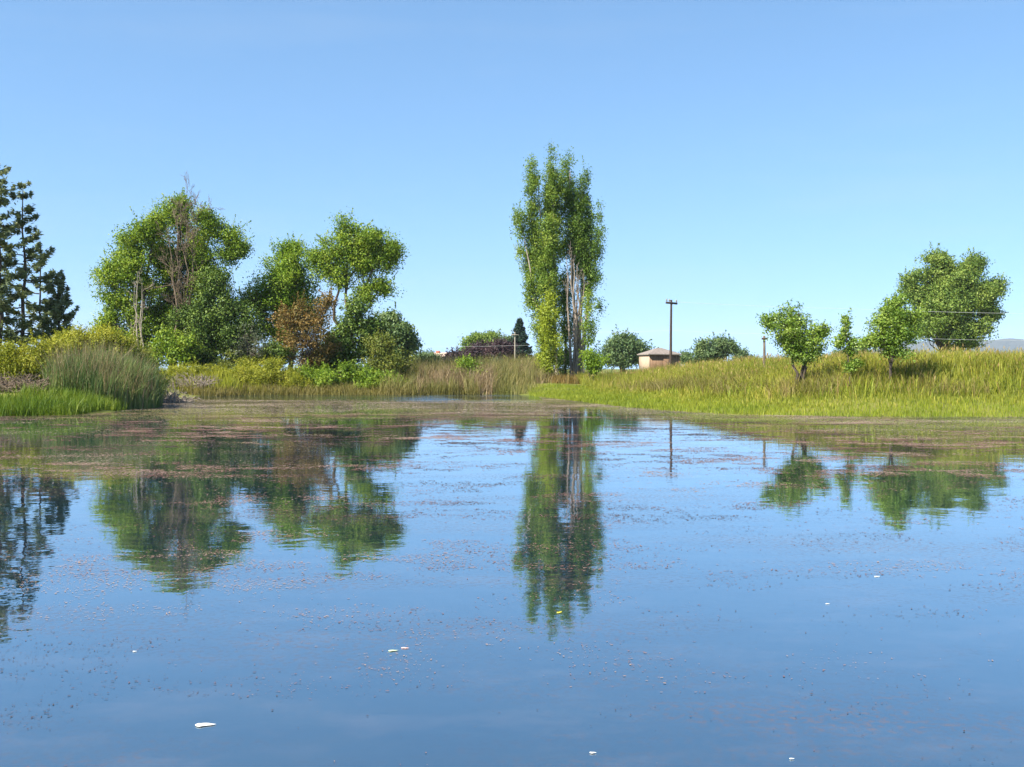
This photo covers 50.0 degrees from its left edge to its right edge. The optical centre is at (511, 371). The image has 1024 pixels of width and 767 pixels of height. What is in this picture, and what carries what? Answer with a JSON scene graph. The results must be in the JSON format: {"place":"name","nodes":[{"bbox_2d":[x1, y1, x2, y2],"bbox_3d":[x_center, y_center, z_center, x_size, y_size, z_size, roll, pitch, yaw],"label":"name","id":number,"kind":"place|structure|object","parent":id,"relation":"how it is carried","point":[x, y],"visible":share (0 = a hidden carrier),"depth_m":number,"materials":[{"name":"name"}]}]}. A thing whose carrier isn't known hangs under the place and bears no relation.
{"place":"outdoors","nodes":[
{"label":"outdoors","id":0,"kind":"place"},
{"bbox_2d":[0,394,1023,766],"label":"pond water","id":1,"kind":"structure","parent":0,"point":[446,714],"depth_m":7.06,"materials":[{"name":"blue liquid"}]},
{"bbox_2d":[195,723,214,725],"bbox_3d":[-1.239,1.426,4.439,0.079,0.002,0.043,0,0,-25],"label":"feather","id":2,"kind":"object","parent":1,"relation":"on","point":[202,724],"visible":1,"depth_m":4.43,"materials":[{"name":"white plant"}]},
{"bbox_2d":[3,398,590,512],"bbox_3d":[-7.281,1.418,34.931,22.123,0.018,47.524,0,0,0],"label":"floating algae","id":3,"kind":"object","parent":1,"relation":"on","point":[322,403],"visible":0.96,"depth_m":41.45,"materials":[{"name":"plant"}]},
{"bbox_2d":[375,349,565,394],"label":"green reeds","id":4,"kind":"object","parent":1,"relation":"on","point":[508,378],"visible":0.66,"depth_m":69.91,"materials":[{"name":"plant"}]},
{"bbox_2d":[0,412,1023,766],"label":"floating flecks","id":5,"kind":"object","parent":1,"relation":"on","point":[770,438],"visible":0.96,"depth_m":16.96,"materials":[{"name":"plant"}]},
{"bbox_2d":[539,397,1023,458],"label":"floating algae","id":6,"kind":"object","parent":1,"relation":"on","point":[583,403],"visible":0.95,"depth_m":32.88,"materials":[{"name":"green plant"}]},
{"bbox_2d":[544,398,1023,453],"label":"floating algae","id":7,"kind":"object","parent":1,"relation":"on","point":[863,421],"visible":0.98,"depth_m":31.06,"materials":[{"name":"brown plant"}]},
{"bbox_2d":[0,0,1023,370],"label":"sky","id":8,"kind":"structure","parent":0,"point":[758,154],"materials":[{"name":"blue"}]},
{"bbox_2d":[1,369,1023,416],"bbox_3d":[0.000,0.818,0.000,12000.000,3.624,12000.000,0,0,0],"label":"ground","id":9,"kind":"structure","parent":0,"point":[744,412],"depth_m":37.47,"materials":[{"name":"green plant"}]},
{"bbox_2d":[0,163,41,350],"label":"conifer tree","id":10,"kind":"object","parent":9,"relation":"on","point":[4,235],"visible":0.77,"depth_m":49.98,"materials":[{"name":"green plant"}]},
{"bbox_2d":[0,371,51,393],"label":"brush pile","id":11,"kind":"object","parent":9,"relation":"on","point":[9,384],"visible":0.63,"depth_m":39.18,"materials":[{"name":"grey wood"}]},
{"bbox_2d":[0,338,52,381],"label":"yellow bush","id":12,"kind":"object","parent":9,"relation":"on","point":[11,361],"visible":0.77,"depth_m":43.67,"materials":[{"name":"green plant"}]},
{"bbox_2d":[0,180,55,349],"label":"conifer tree","id":13,"kind":"object","parent":9,"relation":"on","point":[22,294],"visible":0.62,"depth_m":50.90,"materials":[{"name":"green plant"}]},
{"bbox_2d":[17,242,55,345],"bbox_3d":[-23.066,-2.743,54.021,2.532,7.352,1.771,0,0,0],"label":"conifer tree","id":14,"kind":"object","parent":9,"relation":"on","point":[36,267],"visible":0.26,"depth_m":53.91,"materials":[{"name":"green plant"}]},
{"bbox_2d":[14,330,76,381],"bbox_3d":[-18.844,-0.380,44.472,2.951,2.627,2.160,0,0,0],"label":"yellow bush","id":15,"kind":"object","parent":9,"relation":"on","point":[49,346],"visible":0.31,"depth_m":44.13,"materials":[{"name":"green plant"}]},
{"bbox_2d":[35,269,79,343],"bbox_3d":[-21.549,-1.944,51.911,2.348,5.778,2.126,0,0,-35],"label":"conifer tree","id":16,"kind":"object","parent":9,"relation":"on","point":[58,303],"visible":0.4,"depth_m":51.82,"materials":[{"name":"green plant"}]},
{"bbox_2d":[0,382,127,415],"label":"waterside grass","id":17,"kind":"structure","parent":9,"relation":"on","point":[63,401],"depth_m":36.54,"materials":[{"name":"green plant"}]},
{"bbox_2d":[44,319,145,361],"bbox_3d":[-18.052,-0.634,47.619,4.284,3.222,2.579,0,0,0],"label":"yellow bush","id":18,"kind":"object","parent":9,"relation":"on","point":[105,334],"visible":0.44,"depth_m":47.20,"materials":[{"name":"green plant"}]},
{"bbox_2d":[23,328,180,408],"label":"reeds","id":19,"kind":"object","parent":9,"relation":"on","point":[89,384],"visible":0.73,"depth_m":41.11,"materials":[{"name":"green plant"}]},
{"bbox_2d":[84,204,173,348],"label":"cottonwood tree","id":20,"kind":"object","parent":9,"relation":"on","point":[124,266],"visible":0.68,"depth_m":72.57,"materials":[{"name":"green plant"}]},
{"bbox_2d":[116,329,174,396],"bbox_3d":[-16.759,-0.238,48.930,3.136,3.341,2.195,0,0,24],"label":"yellow bush","id":21,"kind":"object","parent":9,"relation":"on","point":[143,351],"visible":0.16,"depth_m":48.79,"materials":[{"name":"green plant"}]},
{"bbox_2d":[142,323,205,368],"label":"leafy bush","id":22,"kind":"object","parent":9,"relation":"on","point":[179,351],"visible":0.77,"depth_m":70.54,"materials":[{"name":"green plant"}]},
{"bbox_2d":[126,172,223,365],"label":"dead tree","id":23,"kind":"object","parent":9,"relation":"on","point":[172,272],"depth_m":72.35,"materials":[{"name":"grey wood"}]},
{"bbox_2d":[159,362,195,380],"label":"yellow bush","id":24,"kind":"object","parent":9,"relation":"on","point":[182,371],"visible":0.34,"depth_m":66.18,"materials":[{"name":"green plant"}]},
{"bbox_2d":[163,383,200,402],"bbox_3d":[-16.339,1.063,50.880,3.069,1.053,4.746,0,0,0],"label":"brush pile","id":25,"kind":"object","parent":9,"relation":"on","point":[173,397],"visible":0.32,"depth_m":50.68,"materials":[{"name":"grey wood"}]},
{"bbox_2d":[139,187,228,368],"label":"cottonwood tree","id":26,"kind":"object","parent":9,"relation":"on","point":[159,309],"visible":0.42,"depth_m":74.49,"materials":[{"name":"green plant"}]},
{"bbox_2d":[162,371,221,388],"bbox_3d":[-19.401,0.518,65.274,4.332,1.188,4.163,0,0,0],"label":"brush pile","id":27,"kind":"object","parent":9,"relation":"on","point":[197,380],"visible":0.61,"depth_m":64.55,"materials":[{"name":"grey wood"}]},
{"bbox_2d":[173,361,218,374],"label":"yellow bush","id":28,"kind":"object","parent":9,"relation":"on","point":[200,368],"visible":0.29,"depth_m":67.32,"materials":[{"name":"green plant"}]},
{"bbox_2d":[186,341,230,367],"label":"undergrowth shrub","id":29,"kind":"object","parent":9,"relation":"on","point":[217,357],"visible":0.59,"depth_m":72.13,"materials":[{"name":"green plant"}]},
{"bbox_2d":[158,258,269,366],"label":"dark tree","id":30,"kind":"object","parent":9,"relation":"on","point":[204,319],"visible":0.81,"depth_m":72.12,"materials":[{"name":"green plant"}]},
{"bbox_2d":[181,201,256,304],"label":"cottonwood tree","id":31,"kind":"object","parent":9,"relation":"on","point":[236,248],"visible":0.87,"depth_m":73.64,"materials":[{"name":"green plant"}]},
{"bbox_2d":[205,357,234,371],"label":"yellow bush","id":32,"kind":"object","parent":9,"relation":"on","point":[227,364],"visible":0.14,"depth_m":69.01,"materials":[{"name":"green plant"}]},
{"bbox_2d":[208,359,257,384],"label":"yellow bush","id":33,"kind":"object","parent":9,"relation":"on","point":[242,375],"visible":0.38,"depth_m":67.36,"materials":[{"name":"green plant"}]},
{"bbox_2d":[155,364,325,392],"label":"bank weeds","id":34,"kind":"object","parent":9,"relation":"on","point":[226,381],"visible":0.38,"depth_m":65.87,"materials":[{"name":"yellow plant"}]},
{"bbox_2d":[218,345,264,368],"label":"undergrowth shrub","id":35,"kind":"object","parent":9,"relation":"on","point":[232,356],"visible":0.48,"depth_m":72.11,"materials":[{"name":"green plant"}]},
{"bbox_2d":[226,318,272,360],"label":"thin bush","id":36,"kind":"object","parent":9,"relation":"on","point":[256,339],"visible":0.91,"depth_m":71.92,"materials":[{"name":"grey plant"}]},
{"bbox_2d":[233,355,265,372],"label":"yellow bush","id":37,"kind":"object","parent":9,"relation":"on","point":[250,363],"visible":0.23,"depth_m":69.11,"materials":[{"name":"green plant"}]},
{"bbox_2d":[245,354,301,388],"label":"yellow bush","id":38,"kind":"object","parent":9,"relation":"on","point":[270,371],"visible":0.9,"depth_m":67.16,"materials":[{"name":"green plant"}]},
{"bbox_2d":[256,337,298,368],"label":"undergrowth shrub","id":39,"kind":"object","parent":9,"relation":"on","point":[278,349],"visible":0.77,"depth_m":72.08,"materials":[{"name":"green plant"}]},
{"bbox_2d":[232,233,332,368],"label":"leafy tree","id":40,"kind":"object","parent":9,"relation":"on","point":[285,279],"visible":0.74,"depth_m":76.14,"materials":[{"name":"green plant"}]},
{"bbox_2d":[277,372,317,392],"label":"yellow bush","id":41,"kind":"object","parent":9,"relation":"on","point":[295,381],"visible":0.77,"depth_m":66.75,"materials":[{"name":"green plant"}]},
{"bbox_2d":[267,286,342,370],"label":"rust shrub","id":42,"kind":"object","parent":9,"relation":"on","point":[310,341],"visible":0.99,"depth_m":69.90,"materials":[{"name":"brown plant"}]},
{"bbox_2d":[292,344,346,370],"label":"undergrowth shrub","id":43,"kind":"object","parent":9,"relation":"on","point":[332,355],"visible":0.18,"depth_m":72.25,"materials":[{"name":"green plant"}]},
{"bbox_2d":[287,358,360,389],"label":"bank shrub","id":44,"kind":"object","parent":9,"relation":"on","point":[325,376],"visible":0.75,"depth_m":67.26,"materials":[{"name":"green plant"}]},
{"bbox_2d":[171,380,482,395],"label":"dry stubble","id":45,"kind":"object","parent":9,"relation":"on","point":[340,390],"visible":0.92,"depth_m":65.81,"materials":[{"name":"plant"}]},
{"bbox_2d":[295,206,409,361],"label":"open crown tree","id":46,"kind":"object","parent":9,"relation":"on","point":[365,252],"visible":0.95,"depth_m":74.53,"materials":[{"name":"green plant"}]},
{"bbox_2d":[337,359,372,384],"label":"bank shrub","id":47,"kind":"object","parent":9,"relation":"on","point":[359,366],"visible":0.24,"depth_m":68.07,"materials":[{"name":"green plant"}]},
{"bbox_2d":[319,282,393,371],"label":"leafy tree","id":48,"kind":"object","parent":9,"relation":"on","point":[354,323],"visible":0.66,"depth_m":72.42,"materials":[{"name":"green plant"}]},
{"bbox_2d":[350,362,407,387],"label":"bank shrub","id":49,"kind":"object","parent":9,"relation":"on","point":[363,377],"visible":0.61,"depth_m":67.35,"materials":[{"name":"green plant"}]},
{"bbox_2d":[361,326,420,379],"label":"bank shrub","id":50,"kind":"object","parent":9,"relation":"on","point":[388,358],"visible":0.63,"depth_m":69.14,"materials":[{"name":"green plant"}]},
{"bbox_2d":[367,301,424,359],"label":"round tree","id":51,"kind":"object","parent":9,"relation":"on","point":[404,334],"visible":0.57,"depth_m":87.22,"materials":[{"name":"green plant"}]},
{"bbox_2d":[416,351,431,363],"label":"reedside bush","id":52,"kind":"object","parent":9,"relation":"on","point":[424,357],"visible":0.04,"depth_m":78.97,"materials":[{"name":"green plant"}]},
{"bbox_2d":[414,348,440,359],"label":"tree","id":53,"kind":"object","parent":9,"relation":"on","point":[428,353],"visible":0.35,"depth_m":189.31,"materials":[{"name":"green plant"}]},
{"bbox_2d":[438,346,467,361],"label":"purple tree","id":54,"kind":"object","parent":9,"relation":"on","point":[457,352],"visible":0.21,"depth_m":149.58,"materials":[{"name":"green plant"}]},
{"bbox_2d":[451,353,488,378],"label":"leafy bush","id":55,"kind":"object","parent":9,"relation":"on","point":[468,361],"visible":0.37,"depth_m":70.63,"materials":[{"name":"green plant"}]},
{"bbox_2d":[460,339,491,363],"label":"purple tree","id":56,"kind":"object","parent":9,"relation":"on","point":[478,348],"visible":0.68,"depth_m":141.38,"materials":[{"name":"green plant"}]},
{"bbox_2d":[454,328,502,350],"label":"tree","id":57,"kind":"object","parent":9,"relation":"on","point":[489,335],"visible":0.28,"depth_m":159.21,"materials":[{"name":"green plant"}]},
{"bbox_2d":[483,335,522,358],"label":"purple tree","id":58,"kind":"object","parent":9,"relation":"on","point":[502,346],"visible":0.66,"depth_m":139.22,"materials":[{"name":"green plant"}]},
{"bbox_2d":[498,330,513,340],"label":"tree","id":59,"kind":"object","parent":9,"relation":"on","point":[506,337],"visible":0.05,"depth_m":154.35,"materials":[{"name":"green plant"}]},
{"bbox_2d":[511,332,518,358],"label":"utility pole","id":60,"kind":"object","parent":9,"relation":"on","point":[514,334],"visible":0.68,"depth_m":129.95,"materials":[{"name":"grey wood"}]},
{"bbox_2d":[509,317,535,361],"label":"cedar tree","id":61,"kind":"object","parent":9,"relation":"on","point":[522,336],"visible":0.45,"depth_m":149.38,"materials":[{"name":"green plant"}]},
{"bbox_2d":[509,138,570,376],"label":"poplar tree","id":62,"kind":"object","parent":9,"relation":"on","point":[542,260],"visible":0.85,"depth_m":79.67,"materials":[{"name":"green plant"}]},
{"bbox_2d":[533,280,567,375],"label":"young poplar","id":63,"kind":"object","parent":9,"relation":"on","point":[548,334],"visible":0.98,"depth_m":76.64,"materials":[{"name":"green plant"}]},
{"bbox_2d":[539,373,580,383],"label":"rusty weeds","id":64,"kind":"object","parent":9,"relation":"on","point":[560,378],"visible":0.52,"depth_m":73.70,"materials":[{"name":"orange plant"}]},
{"bbox_2d":[556,265,575,375],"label":"poplar tree","id":65,"kind":"object","parent":9,"relation":"on","point":[565,364],"visible":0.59,"depth_m":81.42,"materials":[{"name":"green plant"}]},
{"bbox_2d":[563,242,588,375],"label":"dead poplar","id":66,"kind":"object","parent":9,"relation":"on","point":[575,367],"visible":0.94,"depth_m":78.67,"materials":[{"name":"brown wood"}]},
{"bbox_2d":[557,146,608,372],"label":"poplar tree","id":67,"kind":"object","parent":9,"relation":"on","point":[584,245],"visible":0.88,"depth_m":80.62,"materials":[{"name":"green plant"}]},
{"bbox_2d":[576,284,605,373],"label":"young poplar","id":68,"kind":"object","parent":9,"relation":"on","point":[588,313],"visible":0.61,"depth_m":77.23,"materials":[{"name":"green plant"}]},
{"bbox_2d":[578,347,609,382],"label":"leafy bush","id":69,"kind":"object","parent":9,"relation":"on","point":[593,363],"visible":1,"depth_m":71.81,"materials":[{"name":"green plant"}]},
{"bbox_2d":[598,324,658,371],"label":"tree","id":70,"kind":"object","parent":9,"relation":"on","point":[623,349],"visible":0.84,"depth_m":138.91,"materials":[{"name":"green plant"}]},
{"bbox_2d":[637,348,681,369],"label":"shed","id":71,"kind":"structure","parent":9,"relation":"on","point":[656,356],"depth_m":100.61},
{"bbox_2d":[664,355,668,366],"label":"door","id":72,"kind":"structure","parent":71,"relation":"in","point":[666,357],"depth_m":100.64,"materials":[{"name":"brown wood"}]},
{"bbox_2d":[666,299,676,366],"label":"utility pole","id":73,"kind":"object","parent":9,"relation":"on","point":[670,302],"visible":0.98,"depth_m":91.91,"materials":[{"name":"brown wood"}]},
{"bbox_2d":[683,302,1023,313],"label":"power line","id":74,"kind":"object","parent":73,"relation":"attached to","point":[842,308],"visible":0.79,"depth_m":95.71,"materials":[{"name":"metal"}]},
{"bbox_2d":[678,346,694,363],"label":"tree","id":75,"kind":"object","parent":9,"relation":"on","point":[683,359],"visible":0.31,"depth_m":159.13,"materials":[{"name":"green plant"}]},
{"bbox_2d":[684,330,743,362],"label":"tree","id":76,"kind":"object","parent":9,"relation":"on","point":[718,347],"visible":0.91,"depth_m":149.28,"materials":[{"name":"green plant"}]},
{"bbox_2d":[727,345,758,359],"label":"tree","id":77,"kind":"object","parent":9,"relation":"on","point":[742,354],"visible":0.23,"depth_m":169.51,"materials":[{"name":"green plant"}]},
{"bbox_2d":[762,336,767,367],"bbox_3d":[11.939,-0.593,51.972,0.280,2.167,0.194,0,0,0],"label":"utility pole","id":78,"kind":"object","parent":9,"relation":"on","point":[764,349],"visible":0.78,"depth_m":51.96,"materials":[{"name":"brown wood"}]},
{"bbox_2d":[557,348,1023,399],"bbox_3d":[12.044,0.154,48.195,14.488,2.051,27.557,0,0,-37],"label":"dry weeds","id":79,"kind":"object","parent":9,"relation":"on","point":[669,383],"visible":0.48,"depth_m":41.58,"materials":[{"name":"green plant"}]},
{"bbox_2d":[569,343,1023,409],"bbox_3d":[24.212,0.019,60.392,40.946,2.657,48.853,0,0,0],"label":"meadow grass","id":80,"kind":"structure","parent":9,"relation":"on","point":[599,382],"depth_m":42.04,"materials":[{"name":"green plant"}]},
{"bbox_2d":[755,298,838,382],"bbox_3d":[10.911,-0.973,42.083,3.231,3.731,1.933,0,0,0],"label":"sapling tree","id":81,"kind":"object","parent":9,"relation":"on","point":[793,340],"visible":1,"depth_m":41.82,"materials":[{"name":"green plant"}]},
{"bbox_2d":[571,342,1022,387],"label":"seed heads","id":82,"kind":"object","parent":9,"relation":"on","point":[748,358],"visible":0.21,"depth_m":53.21,"materials":[{"name":"beige plant"}]},
{"bbox_2d":[660,355,1023,400],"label":"broad grass","id":83,"kind":"structure","parent":9,"relation":"on","point":[857,385],"depth_m":40.64,"materials":[{"name":"green plant"}]},
{"bbox_2d":[830,308,865,385],"bbox_3d":[12.397,-0.815,40.578,1.395,3.088,1.034,0,0,0],"label":"sapling tree","id":84,"kind":"object","parent":9,"relation":"on","point":[841,339],"visible":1,"depth_m":40.41,"materials":[{"name":"green plant"}]},
{"bbox_2d":[829,342,867,355],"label":"tree","id":85,"kind":"object","parent":9,"relation":"on","point":[835,350],"visible":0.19,"depth_m":208.37,"materials":[{"name":"green plant"}]},
{"bbox_2d":[853,286,930,380],"bbox_3d":[13.838,-1.194,40.011,2.698,3.819,1.967,0,0,22],"label":"sapling tree","id":86,"kind":"object","parent":9,"relation":"on","point":[896,328],"visible":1,"depth_m":39.77,"materials":[{"name":"green plant"}]},
{"bbox_2d":[893,241,1012,352],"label":"cottonwood","id":87,"kind":"object","parent":9,"relation":"on","point":[949,292],"visible":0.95,"depth_m":123.64,"materials":[{"name":"green plant"}]},
{"bbox_2d":[640,330,963,339],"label":"power line","id":88,"kind":"object","parent":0,"point":[760,333],"visible":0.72,"depth_m":98.99,"materials":[{"name":"metal"}]},
{"bbox_2d":[822,338,1023,357],"bbox_3d":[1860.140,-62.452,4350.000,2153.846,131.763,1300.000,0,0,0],"label":"hills","id":89,"kind":"structure","parent":0,"point":[1007,343],"depth_m":4097.71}
]}

